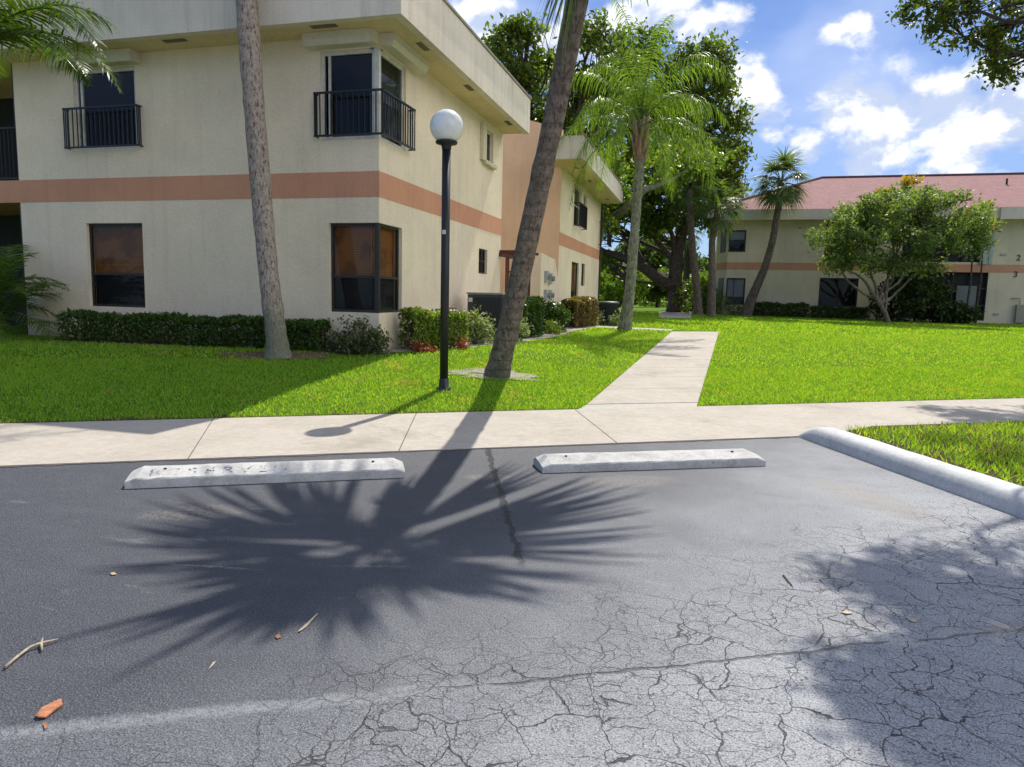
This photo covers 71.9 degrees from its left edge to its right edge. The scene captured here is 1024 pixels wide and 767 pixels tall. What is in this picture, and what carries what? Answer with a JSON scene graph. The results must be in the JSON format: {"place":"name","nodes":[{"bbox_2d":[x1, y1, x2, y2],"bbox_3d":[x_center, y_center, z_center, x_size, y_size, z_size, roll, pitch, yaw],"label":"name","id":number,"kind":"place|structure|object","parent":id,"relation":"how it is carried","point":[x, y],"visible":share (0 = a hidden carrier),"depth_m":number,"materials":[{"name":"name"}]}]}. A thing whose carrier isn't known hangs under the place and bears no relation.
{"place":"outdoors","nodes":[
{"label":"outdoors","id":0,"kind":"place"},
{"bbox_2d":[188,412,613,458],"bbox_3d":[3.176,0.508,9.128,70.660,0.001,2.692,-1,7,-17],"label":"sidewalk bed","id":1,"kind":"object","parent":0,"point":[399,449],"visible":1,"depth_m":7.71,"materials":[{"name":"grey concrete"}]},
{"bbox_2d":[448,368,539,380],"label":"bare ground","id":2,"kind":"structure","parent":0,"point":[512,376],"depth_m":12.00,"materials":[{"name":"beige soil"}]},
{"bbox_2d":[484,0,648,378],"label":"leaning palm","id":3,"kind":"object","parent":2,"relation":"on","point":[499,364],"visible":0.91,"depth_m":10.07,"materials":[{"name":"brown plant"}]},
{"bbox_2d":[0,437,1023,766],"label":"parking lot","id":4,"kind":"structure","parent":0,"point":[492,607],"depth_m":3.44,"materials":[{"name":"grey asphalt"}]},
{"bbox_2d":[3,638,57,667],"bbox_3d":[-2.040,1.130,2.986,0.073,0.024,0.250,3,7,15],"label":"twig","id":5,"kind":"object","parent":4,"relation":"on","point":[40,643],"visible":1,"depth_m":3.01,"materials":[{"name":"beige wood"}]},
{"bbox_2d":[35,698,62,717],"bbox_3d":[-1.696,1.194,2.595,0.057,0.012,0.113,3,7,15],"label":"bark chip","id":6,"kind":"object","parent":4,"relation":"on","point":[47,710],"visible":1,"depth_m":2.58,"materials":[{"name":"brown wood"}]},
{"bbox_2d":[124,458,404,488],"bbox_3d":[-1.996,0.731,5.899,2.163,0.117,0.330,0,7,-14],"label":"wheel stop","id":7,"kind":"object","parent":4,"relation":"on","point":[238,473],"visible":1,"depth_m":5.79,"materials":[{"name":"concrete"}]},
{"bbox_2d":[298,613,317,631],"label":"twig","id":8,"kind":"object","parent":4,"relation":"on","point":[308,622],"visible":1,"depth_m":3.31,"materials":[{"name":"beige wood"}]},
{"bbox_2d":[0,437,787,466],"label":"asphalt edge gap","id":9,"kind":"object","parent":4,"relation":"on","point":[360,453],"visible":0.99,"depth_m":6.73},
{"bbox_2d":[533,448,765,472],"bbox_3d":[1.313,0.713,6.664,2.205,0.117,0.330,0,7,-13],"label":"wheel stop","id":10,"kind":"object","parent":4,"relation":"on","point":[612,461],"visible":1,"depth_m":6.55,"materials":[{"name":"concrete"}]},
{"bbox_2d":[798,427,1023,518],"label":"curb","id":11,"kind":"structure","parent":4,"relation":"on","point":[997,493],"depth_m":6.27,"materials":[{"name":"grey concrete"}]},
{"bbox_2d":[0,398,1023,465],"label":"sidewalk","id":12,"kind":"structure","parent":0,"point":[49,443],"depth_m":8.10,"materials":[{"name":"concrete"}]},
{"bbox_2d":[0,304,1023,423],"bbox_3d":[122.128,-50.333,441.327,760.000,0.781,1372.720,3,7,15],"label":"lawn ground","id":13,"kind":"structure","parent":0,"point":[21,330],"depth_m":11.24,"materials":[{"name":"green plant"}]},
{"bbox_2d":[0,243,89,341],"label":"bushy palm","id":14,"kind":"object","parent":13,"relation":"on","point":[9,285],"visible":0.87,"depth_m":14.39,"materials":[{"name":"green plant"}]},
{"bbox_2d":[0,0,122,93],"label":"feather palm","id":15,"kind":"object","parent":13,"relation":"on","point":[12,33],"visible":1,"depth_m":10.39,"materials":[{"name":"green plant"}]},
{"bbox_2d":[32,337,370,358],"bbox_3d":[-6.111,-0.671,13.522,6.900,0.080,1.990,3,7,15],"label":"mulch bed","id":16,"kind":"object","parent":13,"relation":"on","point":[297,355],"visible":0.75,"depth_m":12.77,"materials":[{"name":"brown soil"}]},
{"bbox_2d":[55,307,333,350],"bbox_3d":[-6.269,-1.073,13.873,5.723,0.720,0.833,3,7,11],"label":"hedge","id":17,"kind":"object","parent":16,"relation":"on","point":[139,322],"visible":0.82,"depth_m":13.72,"materials":[{"name":"green plant"}]},
{"bbox_2d":[235,0,291,359],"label":"ringed palm","id":18,"kind":"object","parent":16,"relation":"on","point":[251,71],"visible":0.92,"depth_m":12.17,"materials":[{"name":"grey plant"}]},
{"bbox_2d":[324,314,393,354],"bbox_3d":[-2.873,-0.927,13.227,1.388,0.813,1.008,3,7,15],"label":"shrub","id":19,"kind":"object","parent":16,"relation":"on","point":[349,342],"visible":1,"depth_m":13.10,"materials":[{"name":"green plant"}]},
{"bbox_2d":[0,0,531,349],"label":"apartment building","id":20,"kind":"structure","parent":13,"relation":"on","point":[135,195],"depth_m":14.17,"materials":[{"name":"beige paint"}]},
{"bbox_2d":[74,67,137,149],"bbox_3d":[-8.333,-5.649,14.604,1.570,1.600,0.124,3,7,15],"label":"window","id":21,"kind":"structure","parent":20,"relation":"in","point":[102,93],"depth_m":14.65,"materials":[{"name":"black glass"}]},
{"bbox_2d":[89,223,144,307],"bbox_3d":[-8.305,-2.500,14.983,1.430,1.740,0.126,3,7,15],"label":"window","id":22,"kind":"structure","parent":20,"relation":"in","point":[119,261],"depth_m":15.05,"materials":[{"name":"black glass"}]},
{"bbox_2d":[321,48,373,140],"bbox_3d":[-3.023,-5.349,13.169,1.108,1.600,0.124,3,7,15],"label":"window","id":23,"kind":"structure","parent":20,"relation":"in","point":[349,69],"depth_m":13.20,"materials":[{"name":"black glass"}]},
{"bbox_2d":[331,223,374,312],"bbox_3d":[-2.999,-2.211,13.548,0.978,1.680,0.126,3,7,15],"label":"window","id":24,"kind":"structure","parent":20,"relation":"in","point":[351,277],"depth_m":13.61,"materials":[{"name":"black glass"}]},
{"bbox_2d":[371,224,398,312],"bbox_3d":[-2.478,-2.235,13.844,0.126,1.680,0.978,3,7,15],"label":"window","id":25,"kind":"structure","parent":20,"relation":"in","point":[387,279],"depth_m":13.99,"materials":[{"name":"brown glass"}]},
{"bbox_2d":[381,51,403,149],"bbox_3d":[-2.364,-5.380,13.544,0.120,1.600,1.108,3,7,15],"label":"window","id":26,"kind":"structure","parent":20,"relation":"in","point":[389,68],"depth_m":13.75,"materials":[{"name":"black glass"}]},
{"bbox_2d":[479,249,484,273],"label":"window","id":27,"kind":"structure","parent":20,"relation":"in","point":[483,265],"depth_m":19.68,"materials":[{"name":"black glass"}]},
{"bbox_2d":[487,131,490,161],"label":"window","id":28,"kind":"structure","parent":20,"relation":"in","point":[489,155],"depth_m":19.67,"materials":[{"name":"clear glass"}]},
{"bbox_2d":[430,109,462,390],"bbox_3d":[-0.978,-1.865,10.348,0.475,4.136,0.475,3,7,15],"label":"lamp post","id":29,"kind":"object","parent":13,"relation":"on","point":[446,127],"visible":0.98,"depth_m":10.22,"materials":[{"name":"black metal"}]},
{"bbox_2d":[467,292,504,340],"bbox_3d":[-0.537,-1.630,17.438,1.100,1.210,1.120,3,7,15],"label":"air conditioner","id":30,"kind":"object","parent":13,"relation":"on","point":[491,304],"visible":0.39,"depth_m":16.96,"materials":[{"name":"metal"}]},
{"bbox_2d":[383,327,590,352],"bbox_3d":[0.339,-1.346,19.588,2.300,0.131,14.000,3,7,15],"label":"gravel bed","id":31,"kind":"object","parent":13,"relation":"on","point":[569,329],"visible":0.22,"depth_m":18.14,"materials":[{"name":"grey gravel"}]},
{"bbox_2d":[396,306,469,349],"bbox_3d":[-1.582,-1.104,14.318,0.738,0.936,1.566,7,9,40],"label":"hedge","id":32,"kind":"object","parent":31,"relation":"on","point":[425,323],"visible":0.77,"depth_m":14.04,"materials":[{"name":"green plant"}]},
{"bbox_2d":[408,334,468,352],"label":"shrub","id":33,"kind":"object","parent":31,"relation":"on","point":[427,348],"visible":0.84,"depth_m":13.74,"materials":[{"name":"red plant"}]},
{"bbox_2d":[456,305,496,343],"bbox_3d":[-0.780,-1.299,15.835,0.904,0.939,1.085,8,9,41],"label":"shrub","id":34,"kind":"object","parent":31,"relation":"on","point":[478,329],"visible":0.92,"depth_m":15.72,"materials":[{"name":"green plant"}]},
{"bbox_2d":[499,250,538,324],"bbox_3d":[0.146,-2.739,21.463,1.000,2.500,1.400,3,7,15],"label":"trellis","id":35,"kind":"object","parent":31,"relation":"on","point":[507,254],"visible":0.32,"depth_m":21.49,"materials":[{"name":"brown wood"}]},
{"bbox_2d":[517,317,533,341],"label":"shrub","id":36,"kind":"object","parent":31,"relation":"on","point":[524,328],"visible":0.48,"depth_m":17.10,"materials":[{"name":"green plant"}]},
{"bbox_2d":[519,295,545,337],"bbox_3d":[0.269,-1.776,18.959,0.854,1.222,1.873,5,8,25],"label":"hedge","id":37,"kind":"object","parent":31,"relation":"on","point":[533,305],"visible":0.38,"depth_m":18.95,"materials":[{"name":"green plant"}]},
{"bbox_2d":[543,318,564,334],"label":"shrub","id":38,"kind":"object","parent":31,"relation":"on","point":[555,327],"visible":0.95,"depth_m":20.68,"materials":[{"name":"green plant"}]},
{"bbox_2d":[543,297,573,331],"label":"bush","id":39,"kind":"object","parent":31,"relation":"on","point":[554,311],"visible":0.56,"depth_m":21.94,"materials":[{"name":"green plant"}]},
{"bbox_2d":[561,295,598,327],"bbox_3d":[2.418,-2.569,25.236,0.847,1.167,1.914,5,8,29],"label":"hedge","id":40,"kind":"object","parent":31,"relation":"on","point":[582,306],"visible":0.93,"depth_m":24.93,"materials":[{"name":"brown plant"}]},
{"bbox_2d":[0,331,1023,368],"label":"grass","id":41,"kind":"structure","parent":13,"relation":"on","point":[891,348],"depth_m":17.79,"materials":[{"name":"green plant"}]},
{"bbox_2d":[530,253,559,325],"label":"wing wall","id":42,"kind":"structure","parent":13,"relation":"on","point":[544,281],"depth_m":22.93,"materials":[{"name":"beige paint"}]},
{"bbox_2d":[500,120,623,315],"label":"apartment building","id":43,"kind":"structure","parent":13,"relation":"on","point":[570,242],"depth_m":27.10,"materials":[{"name":"beige paint"}]},
{"bbox_2d":[571,262,576,308],"bbox_3d":[2.553,-4.061,30.196,0.126,2.200,1.700,3,7,15],"label":"window","id":44,"kind":"structure","parent":43,"relation":"in","point":[573,264],"depth_m":30.69,"materials":[{"name":"brown metal"}]},
{"bbox_2d":[574,188,579,226],"bbox_3d":[2.658,-7.446,29.877,0.126,1.600,1.700,3,7,15],"label":"window","id":45,"kind":"structure","parent":43,"relation":"in","point":[576,207],"depth_m":30.40,"materials":[{"name":"black glass"}]},
{"bbox_2d":[481,7,652,148],"bbox_3d":[2.755,-11.688,38.507,9.546,15.837,6.638,3,7,15],"label":"tall tree","id":46,"kind":"object","parent":13,"relation":"on","point":[515,35],"visible":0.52,"depth_m":36.63,"materials":[{"name":"green plant"}]},
{"bbox_2d":[590,307,620,325],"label":"shrub","id":47,"kind":"object","parent":13,"relation":"on","point":[611,321],"visible":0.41,"depth_m":26.36,"materials":[{"name":"green plant"}]},
{"bbox_2d":[599,301,619,325],"bbox_3d":[3.729,-2.660,27.058,0.900,0.980,0.900,3,7,15],"label":"air conditioner","id":48,"kind":"object","parent":13,"relation":"on","point":[607,308],"visible":0.73,"depth_m":26.73,"materials":[{"name":"metal"}]},
{"bbox_2d":[622,262,626,295],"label":"lamp post","id":49,"kind":"object","parent":13,"relation":"on","point":[624,264],"visible":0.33,"depth_m":49.17,"materials":[{"name":"metal"}]},
{"bbox_2d":[599,269,653,306],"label":"tree","id":50,"kind":"object","parent":13,"relation":"on","point":[613,285],"visible":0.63,"depth_m":68.28,"materials":[{"name":"green plant"}]},
{"bbox_2d":[545,0,734,329],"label":"queen palm","id":51,"kind":"object","parent":13,"relation":"on","point":[641,124],"visible":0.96,"depth_m":23.24,"materials":[{"name":"green plant"}]},
{"bbox_2d":[528,17,758,311],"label":"oak tree","id":52,"kind":"object","parent":13,"relation":"on","point":[657,222],"visible":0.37,"depth_m":43.82,"materials":[{"name":"green plant"}]},
{"bbox_2d":[637,295,667,306],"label":"bush","id":53,"kind":"object","parent":13,"relation":"on","point":[663,303],"visible":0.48,"depth_m":77.75,"materials":[{"name":"green plant"}]},
{"bbox_2d":[600,237,708,305],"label":"woods","id":54,"kind":"object","parent":13,"relation":"on","point":[655,259],"visible":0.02,"depth_m":97.19,"materials":[{"name":"green plant"}]},
{"bbox_2d":[635,265,682,306],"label":"tree","id":55,"kind":"object","parent":13,"relation":"on","point":[657,293],"visible":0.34,"depth_m":71.50,"materials":[{"name":"green plant"}]},
{"bbox_2d":[588,128,734,239],"bbox_3d":[6.489,-8.341,35.718,8.726,9.027,5.315,6,9,36],"label":"tree","id":56,"kind":"object","parent":13,"relation":"on","point":[613,218],"visible":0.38,"depth_m":35.02,"materials":[{"name":"green plant"}]},
{"bbox_2d":[661,165,713,314],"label":"cabbage palm","id":57,"kind":"object","parent":13,"relation":"on","point":[689,199],"visible":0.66,"depth_m":40.93,"materials":[{"name":"green plant"}]},
{"bbox_2d":[682,220,704,307],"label":"slim palm","id":58,"kind":"object","parent":13,"relation":"on","point":[686,271],"visible":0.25,"depth_m":55.50,"materials":[{"name":"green plant"}]},
{"bbox_2d":[682,268,707,304],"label":"tree","id":59,"kind":"object","parent":13,"relation":"on","point":[705,275],"visible":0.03,"depth_m":62.23,"materials":[{"name":"green plant"}]},
{"bbox_2d":[672,276,719,312],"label":"bush","id":60,"kind":"object","parent":13,"relation":"on","point":[688,308],"visible":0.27,"depth_m":44.59,"materials":[{"name":"green plant"}]},
{"bbox_2d":[701,285,719,314],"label":"bush","id":61,"kind":"object","parent":13,"relation":"on","point":[704,299],"visible":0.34,"depth_m":41.61,"materials":[{"name":"green plant"}]},
{"bbox_2d":[688,176,753,316],"bbox_3d":[11.236,-7.181,38.362,3.515,7.850,3.556,3,7,15],"label":"cabbage palm","id":62,"kind":"object","parent":13,"relation":"on","point":[717,223],"visible":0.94,"depth_m":38.13,"materials":[{"name":"green plant"}]},
{"bbox_2d":[716,294,755,315],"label":"bush","id":63,"kind":"object","parent":13,"relation":"on","point":[729,308],"visible":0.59,"depth_m":42.47,"materials":[{"name":"green plant"}]},
{"bbox_2d":[741,144,812,315],"bbox_3d":[15.074,-8.379,40.483,4.022,10.082,4.257,3,7,15],"label":"cabbage palm","id":64,"kind":"object","parent":13,"relation":"on","point":[782,196],"visible":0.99,"depth_m":39.96,"materials":[{"name":"green plant"}]},
{"bbox_2d":[752,301,810,317],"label":"hedge","id":65,"kind":"object","parent":13,"relation":"on","point":[764,306],"visible":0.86,"depth_m":41.67,"materials":[{"name":"green plant"}]},
{"bbox_2d":[572,310,1023,335],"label":"grass","id":66,"kind":"structure","parent":13,"relation":"on","point":[729,325],"depth_m":30.76,"materials":[{"name":"green plant"}]},
{"bbox_2d":[809,305,870,319],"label":"hedge","id":67,"kind":"object","parent":13,"relation":"on","point":[854,311],"visible":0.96,"depth_m":40.84,"materials":[{"name":"green plant"}]},
{"bbox_2d":[708,172,1023,323],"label":"apartment building","id":68,"kind":"structure","parent":13,"relation":"on","point":[793,275],"depth_m":42.26,"materials":[{"name":"paint"}]},
{"bbox_2d":[718,278,723,303],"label":"window","id":69,"kind":"structure","parent":68,"relation":"in","point":[720,280],"depth_m":44.36,"materials":[{"name":"grey glass"}]},
{"bbox_2d":[720,231,726,252],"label":"window","id":70,"kind":"structure","parent":68,"relation":"in","point":[723,239],"depth_m":44.05,"materials":[{"name":"grey glass"}]},
{"bbox_2d":[725,278,745,304],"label":"window","id":71,"kind":"structure","parent":68,"relation":"in","point":[735,287],"depth_m":43.71,"materials":[{"name":"grey glass"}]},
{"bbox_2d":[728,230,746,251],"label":"window","id":72,"kind":"structure","parent":68,"relation":"in","point":[737,243],"depth_m":43.36,"materials":[{"name":"black glass"}]},
{"bbox_2d":[818,278,858,306],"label":"window","id":73,"kind":"structure","parent":68,"relation":"in","point":[836,292],"depth_m":42.19,"materials":[{"name":"black glass"}]},
{"bbox_2d":[956,286,976,307],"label":"screen door","id":74,"kind":"structure","parent":68,"relation":"in","point":[962,291],"depth_m":40.30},
{"bbox_2d":[798,181,1006,322],"bbox_3d":[19.596,-6.744,36.161,9.435,7.500,5.190,3,7,15],"label":"ornamental tree","id":75,"kind":"object","parent":13,"relation":"on","point":[875,214],"visible":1,"depth_m":35.72,"materials":[{"name":"green plant"}]},
{"bbox_2d":[866,260,985,323],"bbox_3d":[22.527,-4.972,38.520,5.886,3.562,3.511,3,7,15],"label":"bush","id":76,"kind":"object","parent":13,"relation":"on","point":[935,306],"visible":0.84,"depth_m":38.05,"materials":[{"name":"green plant"}]},
{"bbox_2d":[870,173,1000,322],"bbox_3d":[22.948,-7.431,39.035,6.539,8.171,2.390,3,7,15],"label":"tree","id":77,"kind":"object","parent":13,"relation":"on","point":[907,181],"visible":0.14,"depth_m":38.45,"materials":[{"name":"plant"}]},
{"bbox_2d":[580,326,673,330],"bbox_3d":[3.664,-1.970,25.329,4.103,0.137,1.298,4,7,18],"label":"path crossing","id":78,"kind":"object","parent":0,"point":[632,328],"visible":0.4,"depth_m":25.09,"materials":[{"name":"concrete"}]},
{"bbox_2d":[580,403,697,408],"bbox_3d":[1.857,0.361,10.286,2.057,0.092,0.331,-1,7,-16],"label":"path apron","id":79,"kind":"object","parent":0,"point":[614,406],"visible":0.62,"depth_m":10.27,"materials":[{"name":"concrete"}]},
{"bbox_2d":[588,331,718,403],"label":"path","id":80,"kind":"structure","parent":0,"point":[679,381],"depth_m":13.51,"materials":[{"name":"concrete"}]},
{"bbox_2d":[659,312,691,317],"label":"bench","id":81,"kind":"object","parent":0,"point":[675,314],"visible":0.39,"depth_m":40.04,"materials":[{"name":"concrete"}]},
{"bbox_2d":[447,0,1023,260],"label":"sky","id":82,"kind":"structure","parent":0,"point":[858,93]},
{"bbox_2d":[845,419,1023,486],"bbox_3d":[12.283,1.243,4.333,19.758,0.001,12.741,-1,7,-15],"label":"verge ground","id":83,"kind":"structure","parent":0,"point":[1014,478],"depth_m":7.68,"materials":[{"name":"green plant"}]},
{"bbox_2d":[885,0,1023,94],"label":"overhanging oak","id":84,"kind":"object","parent":83,"relation":"on","point":[996,47],"visible":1,"depth_m":14.28,"materials":[{"name":"green plant"}]}
]}

